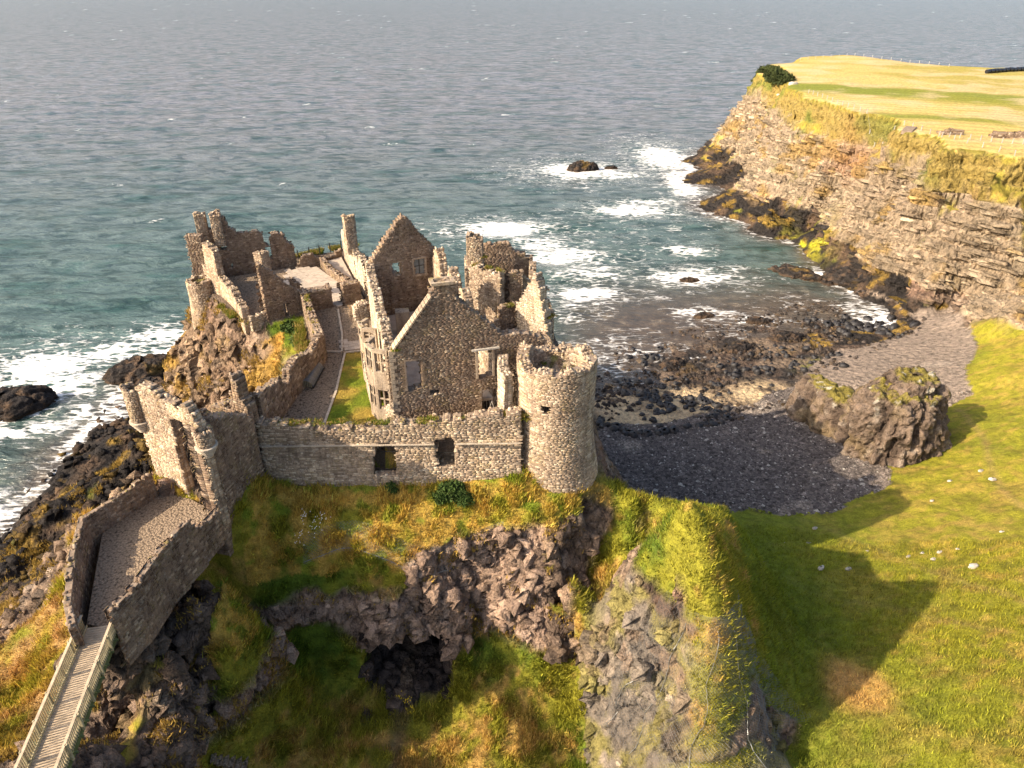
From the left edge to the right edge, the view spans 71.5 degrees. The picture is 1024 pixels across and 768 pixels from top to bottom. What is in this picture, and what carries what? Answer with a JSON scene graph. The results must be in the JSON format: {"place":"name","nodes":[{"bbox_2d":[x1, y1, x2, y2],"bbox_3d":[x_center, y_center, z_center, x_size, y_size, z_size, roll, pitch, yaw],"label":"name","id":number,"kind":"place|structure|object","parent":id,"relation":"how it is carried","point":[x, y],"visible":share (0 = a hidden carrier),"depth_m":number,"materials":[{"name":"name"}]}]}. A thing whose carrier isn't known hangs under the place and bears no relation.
{"place":"outdoors","nodes":[
{"label":"outdoors","id":0,"kind":"place"},
{"bbox_2d":[0,490,221,767],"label":"hillside","id":1,"kind":"structure","parent":0,"point":[135,678],"depth_m":49.58,"materials":[{"name":"plant"}]},
{"bbox_2d":[124,705,133,715],"bbox_3d":[-27.397,24.525,52.154,3.469,5.114,3.049,0,30,0],"label":"rock pinnacle","id":2,"kind":"object","parent":1,"relation":"on","point":[127,710],"visible":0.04,"depth_m":50.65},
{"bbox_2d":[283,266,342,306],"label":"yard paving","id":3,"kind":"structure","parent":0,"point":[307,277],"depth_m":95.38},
{"bbox_2d":[339,339,359,350],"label":"paved apron","id":4,"kind":"object","parent":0,"point":[354,345],"visible":0.45,"depth_m":78.20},
{"bbox_2d":[326,352,383,423],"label":"lawn","id":5,"kind":"structure","parent":0,"point":[351,402],"depth_m":68.68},
{"bbox_2d":[9,250,766,767],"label":"castle rock","id":6,"kind":"object","parent":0,"point":[239,568],"visible":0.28,"depth_m":61.02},
{"bbox_2d":[87,493,209,626],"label":"causeway","id":7,"kind":"structure","parent":6,"relation":"on","point":[130,543],"depth_m":52.15,"materials":[{"name":"gravel"}]},
{"bbox_2d":[14,615,118,767],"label":"footbridge","id":8,"kind":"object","parent":7,"relation":"on","point":[60,735],"visible":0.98,"depth_m":40.41,"materials":[{"name":"wood"}]},
{"bbox_2d":[62,473,158,648],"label":"parapet wall","id":9,"kind":"structure","parent":7,"relation":"on","point":[93,525],"depth_m":51.19,"materials":[{"name":"stone"}]},
{"bbox_2d":[103,508,227,667],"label":"parapet wall","id":10,"kind":"structure","parent":7,"relation":"on","point":[173,568],"depth_m":49.09,"materials":[{"name":"stone"}]},
{"bbox_2d":[119,370,264,556],"bbox_3d":[-25.493,5.285,58.076,8.573,14.396,10.691,0,30,0],"label":"gatehouse","id":11,"kind":"object","parent":6,"relation":"on","point":[218,440],"visible":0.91,"depth_m":55.02,"materials":[{"name":"stone"}]},
{"bbox_2d":[185,274,213,328],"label":"corner bastion","id":12,"kind":"object","parent":6,"relation":"on","point":[199,288],"visible":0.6,"depth_m":91.73,"materials":[{"name":"stone"}]},
{"bbox_2d":[152,687,248,767],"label":"stone steps","id":13,"kind":"structure","parent":6,"relation":"on","point":[228,763],"depth_m":51.96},
{"bbox_2d":[184,209,302,334],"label":"northwest range ruin","id":14,"kind":"object","parent":6,"relation":"on","point":[216,261],"visible":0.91,"depth_m":91.93,"materials":[{"name":"stone"}]},
{"bbox_2d":[229,268,290,314],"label":"range floor","id":15,"kind":"structure","parent":6,"relation":"on","point":[245,284],"depth_m":93.18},
{"bbox_2d":[249,290,327,418],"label":"courtyard wall","id":16,"kind":"structure","parent":6,"relation":"on","point":[276,396],"depth_m":67.92,"materials":[{"name":"stone"}]},
{"bbox_2d":[303,362,324,388],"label":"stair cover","id":17,"kind":"object","parent":16,"relation":"attached to","point":[313,376],"visible":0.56,"depth_m":71.09,"materials":[{"name":"metal"}]},
{"bbox_2d":[215,244,554,426],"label":"wall grass","id":18,"kind":"structure","parent":16,"relation":"on","point":[299,342],"depth_m":77.58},
{"bbox_2d":[0,296,584,767],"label":"cliff grass","id":19,"kind":"structure","parent":6,"relation":"on","point":[4,754],"depth_m":61.17,"materials":[{"name":"plant"}]},
{"bbox_2d":[279,318,305,346],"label":"bramble patch","id":20,"kind":"object","parent":6,"relation":"on","point":[287,326],"visible":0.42,"depth_m":83.77,"materials":[{"name":"green plant"}]},
{"bbox_2d":[295,252,319,267],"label":"wall stub","id":21,"kind":"object","parent":6,"relation":"on","point":[310,260],"depth_m":99.48,"materials":[{"name":"stone"}]},
{"bbox_2d":[298,283,334,309],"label":"cross wall","id":22,"kind":"structure","parent":6,"relation":"on","point":[320,297],"depth_m":86.41,"materials":[{"name":"stone"}]},
{"bbox_2d":[297,240,341,258],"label":"fence","id":23,"kind":"object","parent":6,"relation":"on","point":[319,248],"visible":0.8,"depth_m":104.33,"materials":[{"name":"wood"}]},
{"bbox_2d":[283,305,373,421],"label":"gravel path","id":24,"kind":"structure","parent":6,"relation":"on","point":[310,402],"depth_m":73.78,"materials":[{"name":"gravel"}]},
{"bbox_2d":[327,350,341,352],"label":"kerb","id":25,"kind":"structure","parent":24,"relation":"on","point":[330,351],"depth_m":76.82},
{"bbox_2d":[324,352,345,421],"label":"kerb","id":26,"kind":"structure","parent":24,"relation":"on","point":[335,392],"depth_m":69.70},
{"bbox_2d":[337,309,342,351],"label":"kerb","id":27,"kind":"structure","parent":24,"relation":"on","point":[341,330],"depth_m":81.33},
{"bbox_2d":[318,248,342,260],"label":"wall","id":28,"kind":"structure","parent":6,"relation":"on","point":[337,253],"depth_m":102.94,"materials":[{"name":"stone"}]},
{"bbox_2d":[319,256,350,281],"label":"wall","id":29,"kind":"structure","parent":6,"relation":"on","point":[331,271],"depth_m":95.89,"materials":[{"name":"stone"}]},
{"bbox_2d":[329,257,363,298],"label":"lodging floor","id":30,"kind":"structure","parent":6,"relation":"on","point":[338,264],"depth_m":99.86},
{"bbox_2d":[336,279,361,305],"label":"cross wall","id":31,"kind":"structure","parent":6,"relation":"on","point":[350,293],"depth_m":87.70,"materials":[{"name":"stone"}]},
{"bbox_2d":[341,214,369,303],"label":"lodging range ruin","id":32,"kind":"object","parent":6,"relation":"on","point":[355,259],"visible":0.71,"depth_m":93.17,"materials":[{"name":"stone"}]},
{"bbox_2d":[347,299,369,321],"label":"wall stub","id":33,"kind":"object","parent":6,"relation":"on","point":[358,311],"depth_m":83.84,"materials":[{"name":"stone"}]},
{"bbox_2d":[254,406,523,486],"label":"curtain wall","id":34,"kind":"structure","parent":6,"relation":"on","point":[490,446],"depth_m":61.24,"materials":[{"name":"stone"}]},
{"bbox_2d":[384,481,398,496],"bbox_3d":[-10.364,9.691,62.182,1.837,2.686,2.337,-24,37,-35],"label":"shrub","id":35,"kind":"object","parent":6,"relation":"on","point":[391,484],"visible":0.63,"depth_m":61.93,"materials":[{"name":"green plant"}]},
{"bbox_2d":[0,443,788,767],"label":"rock blocks","id":36,"kind":"object","parent":6,"relation":"on","point":[382,631],"visible":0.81,"depth_m":60.67,"materials":[{"name":"stone"}]},
{"bbox_2d":[303,520,503,574],"bbox_3d":[-9.191,14.238,60.802,17.240,4.637,3.210,-2,30,-4],"label":"rock netting","id":37,"kind":"object","parent":6,"relation":"hanging from","point":[376,546],"visible":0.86,"depth_m":60.44,"materials":[{"name":"metal"}]},
{"bbox_2d":[357,213,545,419],"bbox_3d":[-9.234,-7.355,71.279,15.720,14.222,25.074,-15,33,-24],"label":"manor house ruin","id":38,"kind":"object","parent":6,"relation":"on","point":[439,330],"visible":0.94,"depth_m":64.10,"materials":[{"name":"stone"}]},
{"bbox_2d":[357,318,380,381],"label":"bay window","id":39,"kind":"structure","parent":38,"relation":"in","point":[364,331],"depth_m":68.44,"materials":[{"name":"stone"}]},
{"bbox_2d":[364,336,391,419],"bbox_3d":[-12.016,-0.167,63.769,1.329,7.500,3.498,-17,34,-27],"label":"bay window","id":40,"kind":"structure","parent":38,"relation":"in","point":[377,379],"depth_m":62.81,"materials":[{"name":"stone"}]},
{"bbox_2d":[404,358,421,390],"bbox_3d":[-8.596,-0.844,62.392,1.600,3.040,0.280,-8,31,-14],"label":"window frame","id":41,"kind":"structure","parent":38,"relation":"in","point":[405,361],"depth_m":61.74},
{"bbox_2d":[412,256,427,276],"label":"window frame","id":42,"kind":"structure","parent":38,"relation":"in","point":[418,264],"depth_m":81.87,"materials":[{"name":"stone"}]},
{"bbox_2d":[431,478,476,507],"bbox_3d":[-5.053,9.326,61.930,4.374,2.162,2.819,0,30,0],"label":"shrub","id":43,"kind":"object","parent":6,"relation":"on","point":[463,495],"visible":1,"depth_m":61.52,"materials":[{"name":"green plant"}]},
{"bbox_2d":[464,231,554,343],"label":"kitchen range ruin","id":44,"kind":"object","parent":6,"relation":"on","point":[519,281],"visible":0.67,"depth_m":77.59,"materials":[{"name":"stone"}]},
{"bbox_2d":[0,314,1023,767],"bbox_3d":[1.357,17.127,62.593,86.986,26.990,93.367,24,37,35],"label":"grass","id":45,"kind":"structure","parent":6,"relation":"on","point":[742,578],"depth_m":59.72,"materials":[{"name":"plant"}]},
{"bbox_2d":[497,331,597,500],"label":"round tower","id":46,"kind":"structure","parent":6,"relation":"on","point":[556,398],"depth_m":61.22,"materials":[{"name":"stone"}]},
{"bbox_2d":[249,635,589,767],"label":"gully floor","id":47,"kind":"structure","parent":0,"point":[448,725],"depth_m":60.82,"materials":[{"name":"plant"}]},
{"bbox_2d":[0,322,878,614],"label":"rocky shore","id":48,"kind":"structure","parent":0,"point":[742,394],"depth_m":123.05,"materials":[{"name":"stone"}]},
{"bbox_2d":[0,300,269,627],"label":"shore blocks","id":49,"kind":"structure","parent":48,"relation":"on","point":[230,352],"depth_m":90.24,"materials":[{"name":"stone"}]},
{"bbox_2d":[596,419,603,425],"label":"boulder","id":50,"kind":"object","parent":48,"relation":"on","point":[599,422],"visible":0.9,"depth_m":117.51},
{"bbox_2d":[621,389,629,395],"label":"boulder","id":51,"kind":"object","parent":48,"relation":"on","point":[624,392],"visible":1,"depth_m":126.92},
{"bbox_2d":[623,382,631,387],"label":"boulder","id":52,"kind":"object","parent":48,"relation":"on","point":[627,384],"visible":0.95,"depth_m":130.13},
{"bbox_2d":[644,378,652,384],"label":"boulder","id":53,"kind":"object","parent":48,"relation":"on","point":[648,381],"visible":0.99,"depth_m":130.97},
{"bbox_2d":[649,416,656,422],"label":"boulder","id":54,"kind":"object","parent":48,"relation":"on","point":[652,419],"visible":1,"depth_m":117.95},
{"bbox_2d":[659,383,665,388],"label":"boulder","id":55,"kind":"object","parent":48,"relation":"on","point":[662,385],"visible":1,"depth_m":129.27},
{"bbox_2d":[664,396,672,401],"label":"boulder","id":56,"kind":"object","parent":48,"relation":"on","point":[669,398],"visible":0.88,"depth_m":124.55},
{"bbox_2d":[668,404,676,410],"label":"boulder","id":57,"kind":"object","parent":48,"relation":"on","point":[672,407],"visible":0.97,"depth_m":121.77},
{"bbox_2d":[686,394,694,400],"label":"boulder","id":58,"kind":"object","parent":48,"relation":"on","point":[690,397],"visible":0.94,"depth_m":124.94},
{"bbox_2d":[687,401,696,406],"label":"boulder","id":59,"kind":"object","parent":48,"relation":"on","point":[691,403],"visible":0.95,"depth_m":122.88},
{"bbox_2d":[702,400,710,404],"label":"boulder","id":60,"kind":"object","parent":48,"relation":"on","point":[706,402],"visible":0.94,"depth_m":122.86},
{"bbox_2d":[711,402,722,408],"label":"boulder","id":61,"kind":"object","parent":48,"relation":"on","point":[716,405],"visible":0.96,"depth_m":121.64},
{"bbox_2d":[716,363,723,368],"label":"boulder","id":62,"kind":"object","parent":48,"relation":"on","point":[720,365],"visible":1,"depth_m":135.71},
{"bbox_2d":[722,405,729,410],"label":"boulder","id":63,"kind":"object","parent":48,"relation":"on","point":[726,407],"visible":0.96,"depth_m":120.61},
{"bbox_2d":[730,361,737,367],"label":"boulder","id":64,"kind":"object","parent":48,"relation":"on","point":[734,364],"visible":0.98,"depth_m":136.00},
{"bbox_2d":[754,369,760,374],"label":"boulder","id":65,"kind":"object","parent":48,"relation":"on","point":[757,371],"visible":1,"depth_m":133.11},
{"bbox_2d":[594,286,926,430],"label":"rubble","id":66,"kind":"object","parent":48,"relation":"on","point":[712,372],"visible":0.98,"depth_m":138.93,"materials":[{"name":"stone"}]},
{"bbox_2d":[822,320,832,326],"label":"boulder","id":67,"kind":"object","parent":66,"relation":"on","point":[826,323],"visible":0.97,"depth_m":152.81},
{"bbox_2d":[841,313,849,319],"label":"boulder","id":68,"kind":"object","parent":66,"relation":"on","point":[845,316],"visible":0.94,"depth_m":155.78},
{"bbox_2d":[842,331,851,336],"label":"boulder","id":69,"kind":"object","parent":66,"relation":"on","point":[848,333],"visible":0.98,"depth_m":147.40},
{"bbox_2d":[850,321,860,325],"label":"boulder","id":70,"kind":"object","parent":66,"relation":"on","point":[855,323],"visible":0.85,"depth_m":152.86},
{"bbox_2d":[875,330,885,334],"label":"boulder","id":71,"kind":"object","parent":66,"relation":"on","point":[881,332],"visible":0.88,"depth_m":147.75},
{"bbox_2d":[886,314,895,319],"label":"boulder","id":72,"kind":"object","parent":66,"relation":"on","point":[890,317],"visible":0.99,"depth_m":155.74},
{"bbox_2d":[889,323,898,330],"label":"boulder","id":73,"kind":"object","parent":66,"relation":"on","point":[893,326],"visible":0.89,"depth_m":150.67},
{"bbox_2d":[762,365,770,370],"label":"boulder","id":74,"kind":"object","parent":48,"relation":"on","point":[765,368],"visible":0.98,"depth_m":134.32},
{"bbox_2d":[0,0,1023,537],"bbox_3d":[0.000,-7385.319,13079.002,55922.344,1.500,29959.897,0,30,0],"label":"sea","id":75,"kind":"structure","parent":0,"point":[134,134],"depth_m":313.36,"materials":[{"name":"liquid"}]},
{"bbox_2d":[0,384,58,421],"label":"sea rock","id":76,"kind":"object","parent":75,"relation":"in","point":[19,402],"visible":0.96,"depth_m":122.30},
{"bbox_2d":[102,353,165,384],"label":"sea rock","id":77,"kind":"object","parent":75,"relation":"in","point":[135,369],"visible":0.71,"depth_m":131.36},
{"bbox_2d":[136,376,165,386],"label":"sea rock","id":78,"kind":"object","parent":75,"relation":"in","point":[157,380],"visible":0.25,"depth_m":128.01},
{"bbox_2d":[566,160,598,171],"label":"sea rock","id":79,"kind":"object","parent":75,"relation":"in","point":[581,166],"visible":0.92,"depth_m":275.17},
{"bbox_2d":[604,165,617,168],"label":"sea rock","id":80,"kind":"object","parent":75,"relation":"in","point":[611,167],"visible":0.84,"depth_m":279.68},
{"bbox_2d":[659,357,684,370],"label":"sea rock","id":81,"kind":"object","parent":75,"relation":"in","point":[671,363],"visible":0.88,"depth_m":136.28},
{"bbox_2d":[679,277,699,282],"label":"sea rock","id":82,"kind":"object","parent":75,"relation":"in","point":[689,279],"visible":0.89,"depth_m":175.24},
{"bbox_2d":[693,311,714,318],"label":"sea rock","id":83,"kind":"object","parent":75,"relation":"in","point":[703,315],"visible":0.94,"depth_m":156.90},
{"bbox_2d":[723,341,752,353],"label":"sea rock","id":84,"kind":"object","parent":75,"relation":"in","point":[737,347],"visible":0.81,"depth_m":142.19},
{"bbox_2d":[746,316,772,324],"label":"sea rock","id":85,"kind":"object","parent":75,"relation":"in","point":[759,320],"visible":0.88,"depth_m":154.22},
{"bbox_2d":[767,330,803,342],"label":"sea rock","id":86,"kind":"object","parent":75,"relation":"in","point":[784,336],"visible":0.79,"depth_m":146.47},
{"bbox_2d":[767,263,833,285],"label":"sea rock","id":87,"kind":"object","parent":75,"relation":"in","point":[796,272],"visible":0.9,"depth_m":176.90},
{"bbox_2d":[821,266,865,286],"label":"sea rock","id":88,"kind":"object","parent":75,"relation":"in","point":[842,276],"visible":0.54,"depth_m":172.78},
{"bbox_2d":[863,315,872,320],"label":"boulder","id":89,"kind":"object","parent":75,"relation":"in","point":[868,318],"visible":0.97,"depth_m":155.79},
{"bbox_2d":[578,501,846,767],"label":"grassy spur","id":90,"kind":"structure","parent":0,"point":[643,599],"depth_m":53.70,"materials":[{"name":"plant"}]},
{"bbox_2d":[599,291,978,515],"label":"shingle beach","id":91,"kind":"structure","parent":0,"point":[943,345],"depth_m":130.94,"materials":[{"name":"gravel"}]},
{"bbox_2d":[611,425,618,431],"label":"boulder","id":92,"kind":"object","parent":91,"relation":"on","point":[615,428],"visible":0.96,"depth_m":113.77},
{"bbox_2d":[628,431,637,437],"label":"boulder","id":93,"kind":"object","parent":91,"relation":"on","point":[632,434],"visible":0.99,"depth_m":112.39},
{"bbox_2d":[642,430,651,435],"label":"boulder","id":94,"kind":"object","parent":91,"relation":"on","point":[647,432],"visible":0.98,"depth_m":113.01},
{"bbox_2d":[655,429,663,436],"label":"boulder","id":95,"kind":"object","parent":91,"relation":"on","point":[659,433],"visible":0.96,"depth_m":113.19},
{"bbox_2d":[661,427,669,434],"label":"boulder","id":96,"kind":"object","parent":91,"relation":"on","point":[664,430],"visible":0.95,"depth_m":113.48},
{"bbox_2d":[669,425,678,434],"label":"boulder","id":97,"kind":"object","parent":91,"relation":"on","point":[673,429],"visible":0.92,"depth_m":113.75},
{"bbox_2d":[683,423,689,428],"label":"boulder","id":98,"kind":"object","parent":91,"relation":"on","point":[686,426],"visible":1,"depth_m":115.18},
{"bbox_2d":[709,421,717,426],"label":"boulder","id":99,"kind":"object","parent":91,"relation":"on","point":[713,423],"visible":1,"depth_m":115.62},
{"bbox_2d":[709,413,718,418],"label":"boulder","id":100,"kind":"object","parent":91,"relation":"on","point":[714,415],"visible":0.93,"depth_m":118.10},
{"bbox_2d":[722,415,732,419],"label":"boulder","id":101,"kind":"object","parent":91,"relation":"on","point":[726,417],"visible":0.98,"depth_m":117.47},
{"bbox_2d":[598,382,973,515],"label":"pebbles","id":102,"kind":"object","parent":91,"relation":"on","point":[764,487],"visible":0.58,"depth_m":103.05,"materials":[{"name":"gravel"}]},
{"bbox_2d":[839,363,848,367],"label":"boulder","id":103,"kind":"object","parent":91,"relation":"on","point":[843,365],"visible":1,"depth_m":132.80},
{"bbox_2d":[785,365,951,467],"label":"rock outcrop","id":104,"kind":"object","parent":91,"relation":"on","point":[897,416],"visible":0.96,"depth_m":99.50,"materials":[{"name":"stone"}]},
{"bbox_2d":[909,320,920,327],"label":"boulder","id":105,"kind":"object","parent":91,"relation":"on","point":[914,323],"visible":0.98,"depth_m":150.24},
{"bbox_2d":[615,314,1023,767],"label":"meadow","id":106,"kind":"structure","parent":0,"point":[970,502],"depth_m":76.33,"materials":[{"name":"plant"}]},
{"bbox_2d":[968,563,978,568],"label":"field stone","id":107,"kind":"object","parent":106,"relation":"on","point":[973,565],"visible":1,"depth_m":73.29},
{"bbox_2d":[680,55,1023,347],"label":"headland","id":108,"kind":"structure","parent":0,"point":[976,102],"depth_m":190.07,"materials":[{"name":"stone"}]},
{"bbox_2d":[750,63,795,85],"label":"hedge","id":109,"kind":"object","parent":108,"relation":"on","point":[778,75],"visible":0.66,"depth_m":261.50,"materials":[{"name":"green plant"}]},
{"bbox_2d":[697,95,1023,325],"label":"cliff blocks","id":110,"kind":"structure","parent":108,"relation":"on","point":[967,252],"depth_m":174.17,"materials":[{"name":"stone"}]},
{"bbox_2d":[863,326,873,332],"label":"boulder","id":111,"kind":"object","parent":108,"relation":"on","point":[870,329],"visible":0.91,"depth_m":149.99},
{"bbox_2d":[901,126,916,133],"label":"stone ramp","id":112,"kind":"structure","parent":108,"relation":"on","point":[911,129],"depth_m":174.18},
{"bbox_2d":[808,89,1015,155],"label":"fence","id":113,"kind":"object","parent":108,"relation":"on","point":[908,122],"visible":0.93,"depth_m":180.62,"materials":[{"name":"white paint"}]},
{"bbox_2d":[936,128,964,134],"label":"stone heap","id":114,"kind":"object","parent":108,"relation":"on","point":[951,130],"visible":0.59,"depth_m":168.75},
{"bbox_2d":[938,131,1023,144],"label":"fence","id":115,"kind":"object","parent":108,"relation":"on","point":[981,137],"visible":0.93,"depth_m":163.07,"materials":[{"name":"white paint"}]},
{"bbox_2d":[988,131,1023,137],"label":"stone heap","id":116,"kind":"object","parent":108,"relation":"on","point":[1004,134],"visible":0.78,"depth_m":166.12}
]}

